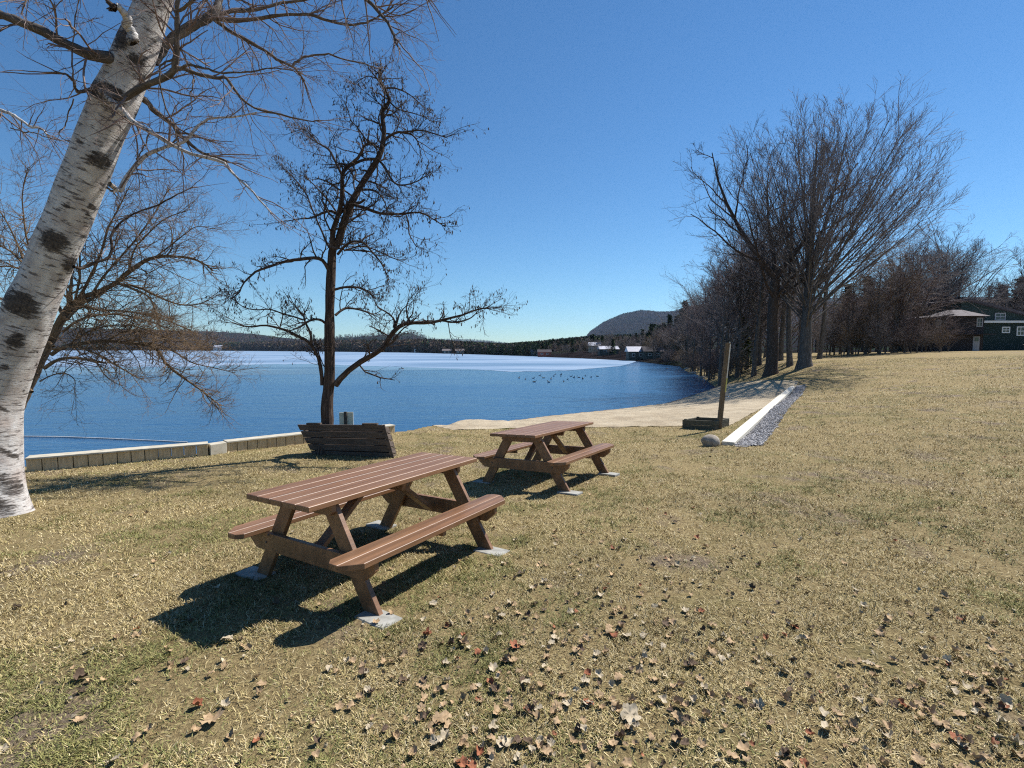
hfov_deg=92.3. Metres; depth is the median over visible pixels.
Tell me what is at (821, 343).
bare tree
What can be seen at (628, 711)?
fallen leaf
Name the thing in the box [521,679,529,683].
fallen leaf
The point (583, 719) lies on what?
fallen leaf
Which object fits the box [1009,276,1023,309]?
evergreen tree
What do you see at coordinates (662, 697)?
fallen leaf
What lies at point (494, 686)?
fallen leaf
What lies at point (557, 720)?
fallen leaf
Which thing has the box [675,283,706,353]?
bare tree
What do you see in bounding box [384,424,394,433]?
retaining wall
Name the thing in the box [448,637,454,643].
fallen leaf
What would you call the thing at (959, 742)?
fallen leaf
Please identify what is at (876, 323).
bare tree
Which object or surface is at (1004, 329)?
window
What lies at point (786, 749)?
fallen leaf
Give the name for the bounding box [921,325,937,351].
brush
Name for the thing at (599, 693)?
fallen leaf
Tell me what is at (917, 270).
bare tree
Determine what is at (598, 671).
fallen leaf
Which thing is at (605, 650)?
fallen leaf
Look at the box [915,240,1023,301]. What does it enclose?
bare tree
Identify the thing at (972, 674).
fallen leaf
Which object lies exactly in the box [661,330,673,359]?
bare tree
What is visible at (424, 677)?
fallen leaf
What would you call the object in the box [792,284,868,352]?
bare tree
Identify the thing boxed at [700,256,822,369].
bare tree
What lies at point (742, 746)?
fallen leaf
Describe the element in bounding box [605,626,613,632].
fallen leaf
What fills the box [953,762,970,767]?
fallen leaf
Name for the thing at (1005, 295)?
evergreen tree
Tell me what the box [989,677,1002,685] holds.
fallen leaf
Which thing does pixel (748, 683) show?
fallen leaf
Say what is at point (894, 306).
bare tree
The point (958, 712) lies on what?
fallen leaf
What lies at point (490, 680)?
fallen leaf
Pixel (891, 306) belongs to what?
bare tree
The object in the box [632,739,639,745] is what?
fallen leaf
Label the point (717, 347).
bare tree
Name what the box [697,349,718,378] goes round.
brush
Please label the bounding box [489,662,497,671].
fallen leaf
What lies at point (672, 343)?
bare tree
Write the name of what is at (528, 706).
fallen leaf
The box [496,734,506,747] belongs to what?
fallen leaf
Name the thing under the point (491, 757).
fallen leaf
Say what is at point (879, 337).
brush
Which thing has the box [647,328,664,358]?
bare tree
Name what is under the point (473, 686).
fallen leaf
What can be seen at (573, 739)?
fallen leaf
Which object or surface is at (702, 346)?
bare tree
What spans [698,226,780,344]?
bare tree
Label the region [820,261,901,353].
bare tree
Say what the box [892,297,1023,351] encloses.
green house
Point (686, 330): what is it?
bare tree
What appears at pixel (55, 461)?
retaining wall
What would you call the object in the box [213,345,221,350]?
cottage
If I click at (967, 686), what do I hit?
fallen leaf
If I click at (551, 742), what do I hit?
fallen leaf
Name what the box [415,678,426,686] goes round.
fallen leaf
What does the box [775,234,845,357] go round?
bare tree
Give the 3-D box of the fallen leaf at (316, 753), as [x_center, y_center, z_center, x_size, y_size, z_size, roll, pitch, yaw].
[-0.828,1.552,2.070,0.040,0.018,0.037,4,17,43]
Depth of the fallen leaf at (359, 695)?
2.43 m
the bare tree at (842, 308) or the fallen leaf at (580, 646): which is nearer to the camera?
the fallen leaf at (580, 646)
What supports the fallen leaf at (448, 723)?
on the ground at (176, 731)
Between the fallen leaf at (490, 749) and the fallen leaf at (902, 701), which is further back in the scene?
the fallen leaf at (902, 701)
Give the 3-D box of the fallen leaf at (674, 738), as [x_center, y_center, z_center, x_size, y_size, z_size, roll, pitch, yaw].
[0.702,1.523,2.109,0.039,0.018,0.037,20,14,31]
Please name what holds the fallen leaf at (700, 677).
on the ground at (176, 731)
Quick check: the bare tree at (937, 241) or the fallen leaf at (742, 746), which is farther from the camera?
the bare tree at (937, 241)
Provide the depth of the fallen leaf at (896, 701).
2.31 m
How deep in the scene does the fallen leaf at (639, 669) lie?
2.58 m
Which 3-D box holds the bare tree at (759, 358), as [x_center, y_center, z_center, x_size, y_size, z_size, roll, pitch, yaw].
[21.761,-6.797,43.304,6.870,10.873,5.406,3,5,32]
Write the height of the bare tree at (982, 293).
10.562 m
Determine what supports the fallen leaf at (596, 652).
on the ground at (176, 731)
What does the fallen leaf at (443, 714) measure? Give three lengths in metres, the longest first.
0.091 x 0.061 x 0.024 m
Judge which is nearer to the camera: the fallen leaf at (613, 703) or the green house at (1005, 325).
the fallen leaf at (613, 703)
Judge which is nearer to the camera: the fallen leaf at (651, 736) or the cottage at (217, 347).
the fallen leaf at (651, 736)
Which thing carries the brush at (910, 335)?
on the ground at (176, 731)
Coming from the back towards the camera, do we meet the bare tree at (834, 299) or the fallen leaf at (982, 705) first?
the bare tree at (834, 299)
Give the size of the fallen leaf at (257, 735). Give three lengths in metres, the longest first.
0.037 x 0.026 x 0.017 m
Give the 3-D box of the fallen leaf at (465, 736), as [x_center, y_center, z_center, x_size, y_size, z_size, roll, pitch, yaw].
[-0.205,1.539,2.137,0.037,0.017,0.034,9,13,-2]
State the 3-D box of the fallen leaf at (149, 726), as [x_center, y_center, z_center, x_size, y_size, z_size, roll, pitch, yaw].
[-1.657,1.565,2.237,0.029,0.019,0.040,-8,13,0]
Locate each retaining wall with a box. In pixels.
[25,441,207,471]
[223,432,305,452]
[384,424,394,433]
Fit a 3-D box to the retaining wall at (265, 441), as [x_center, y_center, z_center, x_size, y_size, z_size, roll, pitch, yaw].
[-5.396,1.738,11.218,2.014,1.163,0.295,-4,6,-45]
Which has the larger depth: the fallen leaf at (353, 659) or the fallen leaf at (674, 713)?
the fallen leaf at (353, 659)
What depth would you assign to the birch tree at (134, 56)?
5.46 m
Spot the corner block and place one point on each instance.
(215, 448)
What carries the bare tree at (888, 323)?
on the ground at (176, 731)
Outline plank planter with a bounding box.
[682,416,728,429]
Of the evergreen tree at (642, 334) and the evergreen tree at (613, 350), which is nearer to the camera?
the evergreen tree at (613, 350)
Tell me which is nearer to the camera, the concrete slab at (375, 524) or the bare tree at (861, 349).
the concrete slab at (375, 524)
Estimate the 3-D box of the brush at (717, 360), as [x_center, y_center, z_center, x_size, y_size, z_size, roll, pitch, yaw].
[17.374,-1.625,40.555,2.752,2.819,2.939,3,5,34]
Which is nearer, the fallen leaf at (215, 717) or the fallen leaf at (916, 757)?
the fallen leaf at (916, 757)
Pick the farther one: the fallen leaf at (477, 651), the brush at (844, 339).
the brush at (844, 339)
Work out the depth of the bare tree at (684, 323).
95.90 m
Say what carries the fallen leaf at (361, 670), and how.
on the ground at (176, 731)
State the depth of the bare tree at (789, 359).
36.23 m
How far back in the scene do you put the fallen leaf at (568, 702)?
2.35 m
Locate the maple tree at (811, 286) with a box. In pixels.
[698,70,972,369]
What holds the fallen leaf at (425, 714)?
on the ground at (176, 731)
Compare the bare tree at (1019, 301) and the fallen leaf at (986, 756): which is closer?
the fallen leaf at (986, 756)
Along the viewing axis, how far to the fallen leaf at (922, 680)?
2.45 m
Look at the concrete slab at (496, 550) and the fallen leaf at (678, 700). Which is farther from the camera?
the concrete slab at (496, 550)
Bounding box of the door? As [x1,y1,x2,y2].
[972,336,979,350]
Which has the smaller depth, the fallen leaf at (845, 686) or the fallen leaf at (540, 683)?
the fallen leaf at (845, 686)
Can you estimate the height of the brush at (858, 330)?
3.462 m
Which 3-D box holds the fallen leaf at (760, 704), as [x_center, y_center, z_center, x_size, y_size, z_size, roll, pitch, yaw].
[1.162,1.503,2.316,0.057,0.020,0.061,-44,18,-30]
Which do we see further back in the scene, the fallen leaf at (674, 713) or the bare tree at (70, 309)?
the bare tree at (70, 309)
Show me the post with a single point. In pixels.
(727, 349)
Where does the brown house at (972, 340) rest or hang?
on the ground at (176, 731)
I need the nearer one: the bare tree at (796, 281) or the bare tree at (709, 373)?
the bare tree at (709, 373)
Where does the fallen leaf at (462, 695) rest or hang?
on the ground at (176, 731)
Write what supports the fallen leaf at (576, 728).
on the ground at (176, 731)
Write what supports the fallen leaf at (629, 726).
on the ground at (176, 731)
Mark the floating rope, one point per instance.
(107, 438)
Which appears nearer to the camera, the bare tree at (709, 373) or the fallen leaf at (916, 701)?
the fallen leaf at (916, 701)
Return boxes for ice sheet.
[44,350,635,371]
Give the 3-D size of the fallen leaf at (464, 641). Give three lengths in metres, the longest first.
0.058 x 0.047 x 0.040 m
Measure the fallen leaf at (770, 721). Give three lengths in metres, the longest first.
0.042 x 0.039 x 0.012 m
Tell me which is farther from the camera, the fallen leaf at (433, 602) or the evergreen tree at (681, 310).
the evergreen tree at (681, 310)
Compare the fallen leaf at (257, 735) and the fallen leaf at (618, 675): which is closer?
the fallen leaf at (257, 735)
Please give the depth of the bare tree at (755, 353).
36.57 m
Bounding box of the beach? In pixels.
[432,380,797,429]
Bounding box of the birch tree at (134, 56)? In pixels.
[0,0,458,517]
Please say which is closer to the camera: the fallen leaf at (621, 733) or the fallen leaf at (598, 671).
the fallen leaf at (621, 733)
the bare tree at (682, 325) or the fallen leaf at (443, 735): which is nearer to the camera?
the fallen leaf at (443, 735)
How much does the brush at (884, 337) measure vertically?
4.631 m
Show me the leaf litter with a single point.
(1008, 704)
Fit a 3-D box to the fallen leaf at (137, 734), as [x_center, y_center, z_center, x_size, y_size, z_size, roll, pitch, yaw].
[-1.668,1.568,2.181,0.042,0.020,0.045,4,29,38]
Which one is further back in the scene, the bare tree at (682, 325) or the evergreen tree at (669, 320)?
the evergreen tree at (669, 320)
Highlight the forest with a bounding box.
[53,304,713,355]
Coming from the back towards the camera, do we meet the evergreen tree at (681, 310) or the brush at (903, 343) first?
the evergreen tree at (681, 310)
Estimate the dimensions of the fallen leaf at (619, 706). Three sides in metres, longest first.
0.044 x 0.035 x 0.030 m
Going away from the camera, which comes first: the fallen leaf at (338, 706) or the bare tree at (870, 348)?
the fallen leaf at (338, 706)
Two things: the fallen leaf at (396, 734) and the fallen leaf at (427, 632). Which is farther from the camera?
the fallen leaf at (427, 632)
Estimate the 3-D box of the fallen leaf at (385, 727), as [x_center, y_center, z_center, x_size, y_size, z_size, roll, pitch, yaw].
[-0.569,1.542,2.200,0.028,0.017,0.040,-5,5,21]
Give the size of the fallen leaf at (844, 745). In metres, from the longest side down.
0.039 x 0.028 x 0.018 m
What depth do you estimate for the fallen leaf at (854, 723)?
2.18 m
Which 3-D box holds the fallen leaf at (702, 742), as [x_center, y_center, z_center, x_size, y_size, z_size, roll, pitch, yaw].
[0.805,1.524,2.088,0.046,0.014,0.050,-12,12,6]
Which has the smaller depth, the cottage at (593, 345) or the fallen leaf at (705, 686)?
the fallen leaf at (705, 686)
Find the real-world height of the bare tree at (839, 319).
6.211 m
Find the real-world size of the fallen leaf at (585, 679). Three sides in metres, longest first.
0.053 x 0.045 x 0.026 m
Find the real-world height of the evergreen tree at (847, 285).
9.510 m
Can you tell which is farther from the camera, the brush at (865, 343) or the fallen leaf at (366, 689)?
the brush at (865, 343)
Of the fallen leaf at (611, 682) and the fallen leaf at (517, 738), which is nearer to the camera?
the fallen leaf at (517, 738)
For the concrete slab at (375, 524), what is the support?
on the ground at (176, 731)
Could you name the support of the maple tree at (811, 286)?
on the ground at (176, 731)
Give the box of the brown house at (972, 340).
[902,310,995,351]
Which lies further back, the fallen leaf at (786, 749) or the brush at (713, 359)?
the brush at (713, 359)
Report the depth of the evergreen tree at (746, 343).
41.11 m
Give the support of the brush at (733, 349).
on the ground at (176, 731)
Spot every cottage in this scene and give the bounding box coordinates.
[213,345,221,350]
[442,349,451,353]
[455,349,464,353]
[530,349,537,355]
[537,349,551,356]
[588,342,600,352]
[597,346,618,355]
[625,346,644,360]
[641,347,662,359]
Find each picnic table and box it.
[228,452,504,615]
[473,421,613,491]
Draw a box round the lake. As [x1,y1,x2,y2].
[24,361,714,465]
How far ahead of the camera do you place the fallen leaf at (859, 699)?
2.32 m
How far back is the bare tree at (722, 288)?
50.20 m
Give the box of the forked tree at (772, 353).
[663,113,897,377]
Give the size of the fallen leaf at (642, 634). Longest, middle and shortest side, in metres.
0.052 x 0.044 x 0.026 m
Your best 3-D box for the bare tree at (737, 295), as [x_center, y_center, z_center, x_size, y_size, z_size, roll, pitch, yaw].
[18.187,-5.476,38.020,9.413,10.692,7.551,0,4,0]
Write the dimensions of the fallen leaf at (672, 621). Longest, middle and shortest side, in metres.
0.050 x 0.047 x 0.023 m
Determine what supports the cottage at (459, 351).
on the ground at (176, 731)
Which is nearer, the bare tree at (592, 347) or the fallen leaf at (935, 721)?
the fallen leaf at (935, 721)
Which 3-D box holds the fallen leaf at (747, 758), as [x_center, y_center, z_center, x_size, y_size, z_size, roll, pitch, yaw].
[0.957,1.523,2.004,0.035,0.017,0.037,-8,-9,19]
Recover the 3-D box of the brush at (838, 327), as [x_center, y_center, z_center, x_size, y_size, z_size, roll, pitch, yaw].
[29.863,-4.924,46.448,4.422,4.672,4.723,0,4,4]
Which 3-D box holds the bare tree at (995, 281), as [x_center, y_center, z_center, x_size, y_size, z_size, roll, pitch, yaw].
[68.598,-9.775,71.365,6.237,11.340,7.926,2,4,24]
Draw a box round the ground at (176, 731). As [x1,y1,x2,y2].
[0,297,1023,767]
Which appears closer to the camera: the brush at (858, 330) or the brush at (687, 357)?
the brush at (858, 330)
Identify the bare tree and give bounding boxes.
[0,133,267,436]
[197,43,527,454]
[586,344,597,357]
[602,334,614,345]
[620,334,636,349]
[643,330,662,358]
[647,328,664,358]
[649,305,707,367]
[649,328,663,346]
[657,324,685,351]
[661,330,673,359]
[662,256,765,377]
[664,327,678,355]
[665,335,685,362]
[668,282,720,353]
[671,308,707,356]
[675,269,736,352]
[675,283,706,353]
[675,304,708,352]
[679,242,733,348]
[680,311,712,371]
[683,238,787,366]
[683,306,715,375]
[684,302,713,354]
[687,243,802,378]
[687,305,734,380]
[690,290,765,385]
[696,287,746,372]
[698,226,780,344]
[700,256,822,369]
[702,223,788,317]
[705,236,803,361]
[706,264,750,355]
[718,233,800,376]
[720,248,802,365]
[729,238,843,333]
[738,209,809,360]
[742,268,831,357]
[751,184,833,366]
[758,265,832,344]
[766,281,830,335]
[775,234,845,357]
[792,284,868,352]
[793,219,878,358]
[795,302,861,352]
[796,285,865,354]
[811,312,830,350]
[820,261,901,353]
[823,274,846,352]
[830,294,852,350]
[833,290,872,354]
[837,219,1005,351]
[838,281,890,351]
[844,281,909,352]
[845,243,958,352]
[846,239,961,316]
[850,256,911,353]
[852,278,898,353]
[856,273,936,352]
[857,237,991,303]
[859,203,1022,297]
[866,288,894,351]
[867,246,966,317]
[868,264,921,349]
[872,283,913,351]
[886,269,971,309]
[894,237,1023,305]
[894,246,1009,305]
[906,280,951,303]
[909,237,1023,301]
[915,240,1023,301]
[936,281,1001,303]
[976,277,1009,305]
[977,278,1023,311]
[993,270,1023,308]
[997,245,1023,310]
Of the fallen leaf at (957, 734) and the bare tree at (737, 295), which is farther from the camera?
the bare tree at (737, 295)
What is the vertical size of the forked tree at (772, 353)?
18.192 m
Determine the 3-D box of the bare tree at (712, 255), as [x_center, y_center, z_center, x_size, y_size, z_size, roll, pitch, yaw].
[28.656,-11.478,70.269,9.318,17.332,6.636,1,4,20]
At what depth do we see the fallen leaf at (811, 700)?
2.33 m
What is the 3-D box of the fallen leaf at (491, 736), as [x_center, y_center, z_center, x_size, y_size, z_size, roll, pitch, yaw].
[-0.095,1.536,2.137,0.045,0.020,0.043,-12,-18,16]
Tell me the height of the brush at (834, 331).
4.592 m
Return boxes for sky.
[0,0,1023,342]
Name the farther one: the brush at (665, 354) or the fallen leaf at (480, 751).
the brush at (665, 354)
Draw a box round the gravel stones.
[735,386,806,445]
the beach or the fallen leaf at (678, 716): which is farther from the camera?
the beach
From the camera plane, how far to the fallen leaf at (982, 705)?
2.28 m
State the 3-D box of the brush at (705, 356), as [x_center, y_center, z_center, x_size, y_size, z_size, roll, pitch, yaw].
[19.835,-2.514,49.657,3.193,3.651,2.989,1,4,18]
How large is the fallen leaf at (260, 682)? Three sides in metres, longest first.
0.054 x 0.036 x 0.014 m
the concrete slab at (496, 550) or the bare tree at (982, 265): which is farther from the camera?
the bare tree at (982, 265)
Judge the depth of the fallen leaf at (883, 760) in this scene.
1.96 m
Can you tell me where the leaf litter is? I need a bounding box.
[0,390,1023,767]
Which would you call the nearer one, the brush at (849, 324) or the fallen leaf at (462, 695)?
the fallen leaf at (462, 695)
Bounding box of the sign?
[339,412,352,424]
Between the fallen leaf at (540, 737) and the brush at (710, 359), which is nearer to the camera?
the fallen leaf at (540, 737)
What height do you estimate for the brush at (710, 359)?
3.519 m
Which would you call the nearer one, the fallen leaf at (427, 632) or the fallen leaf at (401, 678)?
the fallen leaf at (401, 678)
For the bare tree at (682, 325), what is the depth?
71.86 m
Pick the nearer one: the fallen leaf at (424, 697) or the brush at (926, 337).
the fallen leaf at (424, 697)
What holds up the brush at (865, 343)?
on the ground at (176, 731)
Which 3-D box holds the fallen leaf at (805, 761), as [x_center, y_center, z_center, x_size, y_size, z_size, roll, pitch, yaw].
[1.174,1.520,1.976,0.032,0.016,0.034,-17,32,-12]
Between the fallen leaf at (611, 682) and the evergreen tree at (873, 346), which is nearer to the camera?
the fallen leaf at (611, 682)
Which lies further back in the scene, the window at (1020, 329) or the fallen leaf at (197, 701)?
the window at (1020, 329)
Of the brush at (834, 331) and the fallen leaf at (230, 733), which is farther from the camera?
the brush at (834, 331)
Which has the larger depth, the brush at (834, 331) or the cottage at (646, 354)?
the cottage at (646, 354)
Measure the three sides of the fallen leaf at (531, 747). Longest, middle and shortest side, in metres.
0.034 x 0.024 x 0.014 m
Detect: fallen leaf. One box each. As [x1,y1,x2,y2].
[73,667,87,679]
[73,714,85,721]
[105,753,120,761]
[131,731,141,743]
[143,723,151,730]
[180,657,189,663]
[191,697,203,705]
[191,724,200,730]
[198,708,224,724]
[220,697,230,706]
[221,635,232,639]
[226,728,232,737]
[254,731,261,738]
[256,679,266,685]
[311,748,319,756]
[313,735,321,742]
[325,664,332,671]
[335,701,344,709]
[346,700,355,709]
[349,657,355,662]
[356,692,362,698]
[358,666,366,675]
[359,660,366,666]
[364,685,371,692]
[365,722,373,728]
[381,724,388,731]
[390,728,400,738]
[399,674,407,680]
[408,745,416,755]
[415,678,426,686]
[415,712,422,720]
[417,702,425,711]
[418,640,426,648]
[420,675,427,682]
[421,692,428,700]
[422,626,431,634]
[423,710,428,717]
[429,599,436,604]
[429,733,440,745]
[432,710,451,724]
[434,685,439,691]
[437,731,449,741]
[441,683,448,689]
[444,717,452,727]
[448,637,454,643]
[455,755,466,766]
[458,738,467,745]
[459,636,468,643]
[460,692,465,701]
[461,734,467,740]
[466,757,476,767]
[470,683,477,689]
[474,648,480,654]
[476,744,483,755]
[483,646,488,653]
[485,733,495,739]
[487,676,493,684]
[487,746,494,755]
[487,752,493,760]
[488,720,498,728]
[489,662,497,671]
[491,682,499,691]
[493,702,502,714]
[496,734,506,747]
[499,653,508,661]
[502,735,512,746]
[503,699,513,709]
[508,656,517,661]
[510,639,519,647]
[512,734,521,742]
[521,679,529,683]
[522,736,532,743]
[525,703,533,713]
[528,745,535,750]
[532,710,539,720]
[534,703,542,710]
[534,739,543,748]
[536,735,543,742]
[537,681,546,686]
[540,743,552,755]
[547,738,554,746]
[550,705,558,713]
[552,699,562,709]
[553,716,561,723]
[558,691,566,696]
[563,697,572,705]
[570,736,577,743]
[572,646,579,652]
[574,722,580,730]
[577,643,584,650]
[578,723,586,730]
[579,715,586,723]
[581,673,590,682]
[581,743,587,752]
[583,633,590,640]
[584,668,590,675]
[585,761,596,767]
[593,649,600,654]
[594,689,603,697]
[595,668,603,677]
[602,645,608,652]
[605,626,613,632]
[608,679,614,687]
[608,738,618,745]
[610,631,617,637]
[611,700,618,707]
[613,702,621,711]
[614,672,623,679]
[614,728,626,736]
[620,703,641,722]
[621,757,631,766]
[624,723,632,729]
[627,693,636,700]
[629,718,639,726]
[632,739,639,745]
[635,664,643,672]
[640,631,647,637]
[640,652,647,657]
[648,732,654,739]
[658,694,666,702]
[662,620,668,625]
[668,618,676,624]
[671,694,683,706]
[671,710,679,721]
[671,729,683,739]
[671,734,679,743]
[672,711,683,723]
[676,679,684,687]
[680,738,688,744]
[681,714,690,720]
[682,700,688,706]
[688,658,697,665]
[689,694,696,702]
[695,673,704,681]
[696,737,707,747]
[700,708,711,716]
[701,682,708,690]
[707,690,714,697]
[708,646,717,655]
[718,654,725,661]
[723,692,731,698]
[726,749,739,758]
[736,739,749,750]
[737,695,747,704]
[742,754,750,761]
[745,681,754,686]
[752,697,764,709]
[766,719,774,724]
[780,692,791,701]
[780,746,792,753]
[781,759,793,767]
[782,748,789,756]
[799,758,809,767]
[805,728,814,734]
[807,695,816,702]
[819,706,828,716]
[821,721,831,727]
[831,706,842,716]
[840,743,848,747]
[842,684,849,689]
[849,718,858,727]
[854,696,863,703]
[862,659,874,665]
[873,629,883,636]
[873,696,883,704]
[879,755,889,767]
[880,729,892,738]
[881,718,892,728]
[889,698,900,707]
[898,698,908,707]
[911,753,925,763]
[913,699,923,707]
[918,678,926,683]
[921,704,936,713]
[929,742,940,749]
[932,715,945,724]
[942,719,951,729]
[948,686,958,694]
[949,731,962,741]
[953,708,966,715]
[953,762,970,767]
[954,730,967,741]
[957,736,968,746]
[962,680,972,688]
[962,734,973,743]
[965,670,978,676]
[972,699,985,707]
[979,751,992,760]
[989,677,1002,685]
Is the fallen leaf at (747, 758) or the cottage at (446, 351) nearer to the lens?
the fallen leaf at (747, 758)
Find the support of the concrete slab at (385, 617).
on the ground at (176, 731)
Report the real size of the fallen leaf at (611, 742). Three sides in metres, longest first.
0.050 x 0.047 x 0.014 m
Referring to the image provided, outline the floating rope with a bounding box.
[24,436,187,442]
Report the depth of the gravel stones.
13.11 m
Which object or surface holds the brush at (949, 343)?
on the ground at (176, 731)
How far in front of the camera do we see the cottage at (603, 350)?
159.69 m
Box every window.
[976,318,982,326]
[994,313,1005,319]
[1001,327,1009,332]
[1016,326,1023,335]
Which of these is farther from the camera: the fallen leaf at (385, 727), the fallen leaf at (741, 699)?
the fallen leaf at (741, 699)
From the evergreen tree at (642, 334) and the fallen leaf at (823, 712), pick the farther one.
the evergreen tree at (642, 334)
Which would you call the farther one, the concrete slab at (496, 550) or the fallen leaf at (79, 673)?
the concrete slab at (496, 550)
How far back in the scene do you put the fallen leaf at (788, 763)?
1.96 m
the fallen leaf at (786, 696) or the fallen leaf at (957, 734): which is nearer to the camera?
the fallen leaf at (957, 734)
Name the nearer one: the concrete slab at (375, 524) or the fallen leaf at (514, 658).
the fallen leaf at (514, 658)
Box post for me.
[717,342,730,428]
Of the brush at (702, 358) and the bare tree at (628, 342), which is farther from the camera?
the bare tree at (628, 342)
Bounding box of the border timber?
[722,387,794,445]
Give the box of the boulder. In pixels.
[701,434,719,446]
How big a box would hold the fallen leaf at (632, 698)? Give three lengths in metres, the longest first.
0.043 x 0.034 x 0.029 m
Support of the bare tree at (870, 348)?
on the ground at (176, 731)
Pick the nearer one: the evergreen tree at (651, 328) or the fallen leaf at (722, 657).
the fallen leaf at (722, 657)
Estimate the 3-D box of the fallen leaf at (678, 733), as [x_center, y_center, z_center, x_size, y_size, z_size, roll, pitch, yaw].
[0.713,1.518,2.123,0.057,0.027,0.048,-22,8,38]
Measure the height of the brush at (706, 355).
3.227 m
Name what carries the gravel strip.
on the ground at (176, 731)
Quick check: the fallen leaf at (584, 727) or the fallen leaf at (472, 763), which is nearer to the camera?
the fallen leaf at (472, 763)
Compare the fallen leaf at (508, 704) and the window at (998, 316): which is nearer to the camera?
the fallen leaf at (508, 704)
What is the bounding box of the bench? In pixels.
[298,423,395,457]
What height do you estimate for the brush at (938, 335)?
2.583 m
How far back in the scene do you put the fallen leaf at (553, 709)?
2.30 m
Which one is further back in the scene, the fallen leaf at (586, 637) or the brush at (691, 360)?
the brush at (691, 360)
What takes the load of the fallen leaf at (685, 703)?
on the ground at (176, 731)
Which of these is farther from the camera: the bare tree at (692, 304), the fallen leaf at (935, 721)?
the bare tree at (692, 304)
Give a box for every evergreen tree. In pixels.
[569,340,575,352]
[609,339,615,354]
[638,329,644,345]
[648,324,656,346]
[662,314,676,350]
[675,300,692,349]
[675,314,688,352]
[732,317,753,372]
[828,283,860,351]
[854,276,882,348]
[997,285,1009,307]
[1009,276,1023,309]
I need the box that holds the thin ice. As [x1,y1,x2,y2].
[41,364,493,374]
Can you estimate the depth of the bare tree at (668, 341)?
104.94 m
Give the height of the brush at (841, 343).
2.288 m
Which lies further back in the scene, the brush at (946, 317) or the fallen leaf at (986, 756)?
the brush at (946, 317)
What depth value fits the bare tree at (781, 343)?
41.57 m
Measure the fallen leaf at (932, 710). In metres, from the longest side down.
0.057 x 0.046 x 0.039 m
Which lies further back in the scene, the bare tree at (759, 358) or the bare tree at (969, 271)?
the bare tree at (969, 271)
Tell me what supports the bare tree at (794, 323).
on the ground at (176, 731)
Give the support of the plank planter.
on the ground at (176, 731)
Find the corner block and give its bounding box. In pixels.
[208,441,226,454]
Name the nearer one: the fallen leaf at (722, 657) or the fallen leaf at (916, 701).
the fallen leaf at (916, 701)
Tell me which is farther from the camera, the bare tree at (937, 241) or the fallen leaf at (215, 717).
the bare tree at (937, 241)
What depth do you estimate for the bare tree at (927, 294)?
45.33 m
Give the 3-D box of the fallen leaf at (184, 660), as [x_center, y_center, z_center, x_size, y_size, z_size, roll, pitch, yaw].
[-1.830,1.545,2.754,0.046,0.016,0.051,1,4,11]
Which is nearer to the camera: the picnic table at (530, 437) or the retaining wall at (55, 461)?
the picnic table at (530, 437)
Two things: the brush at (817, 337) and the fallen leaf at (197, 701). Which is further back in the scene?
the brush at (817, 337)
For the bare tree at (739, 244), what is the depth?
66.20 m
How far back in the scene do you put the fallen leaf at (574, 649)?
2.77 m
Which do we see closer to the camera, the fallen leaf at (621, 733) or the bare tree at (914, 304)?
the fallen leaf at (621, 733)
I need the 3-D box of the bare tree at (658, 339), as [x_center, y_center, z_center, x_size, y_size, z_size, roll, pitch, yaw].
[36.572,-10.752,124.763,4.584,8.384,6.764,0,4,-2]
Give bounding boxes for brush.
[663,347,674,363]
[677,349,696,371]
[681,352,696,370]
[690,349,712,370]
[695,341,719,378]
[695,343,711,375]
[697,343,718,378]
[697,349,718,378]
[700,341,729,371]
[710,348,732,368]
[716,350,740,379]
[717,337,752,370]
[730,349,751,377]
[812,308,856,354]
[812,310,843,351]
[812,310,858,354]
[820,325,839,355]
[826,311,877,354]
[828,323,862,355]
[828,332,856,354]
[834,310,882,354]
[844,318,870,354]
[845,313,882,354]
[854,314,903,354]
[860,321,885,353]
[861,304,911,353]
[886,314,934,352]
[886,319,915,352]
[887,316,929,352]
[897,314,947,352]
[903,305,950,351]
[911,299,982,351]
[920,316,947,351]
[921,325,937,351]
[923,324,954,351]
[930,315,976,351]
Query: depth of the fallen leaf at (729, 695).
2.37 m
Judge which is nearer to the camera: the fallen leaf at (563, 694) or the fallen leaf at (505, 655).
the fallen leaf at (563, 694)
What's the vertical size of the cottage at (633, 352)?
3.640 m
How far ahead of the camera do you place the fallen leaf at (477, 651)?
2.78 m
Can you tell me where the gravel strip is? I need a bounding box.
[735,384,806,446]
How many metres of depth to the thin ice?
69.44 m
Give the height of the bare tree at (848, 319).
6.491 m
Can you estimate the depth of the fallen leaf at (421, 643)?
2.86 m
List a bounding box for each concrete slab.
[235,566,275,580]
[354,609,402,629]
[366,520,396,530]
[473,479,494,483]
[473,546,509,555]
[557,490,582,495]
[598,472,619,476]
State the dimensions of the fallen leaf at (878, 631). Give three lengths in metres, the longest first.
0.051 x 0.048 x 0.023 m
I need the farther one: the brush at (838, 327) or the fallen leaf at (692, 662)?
the brush at (838, 327)

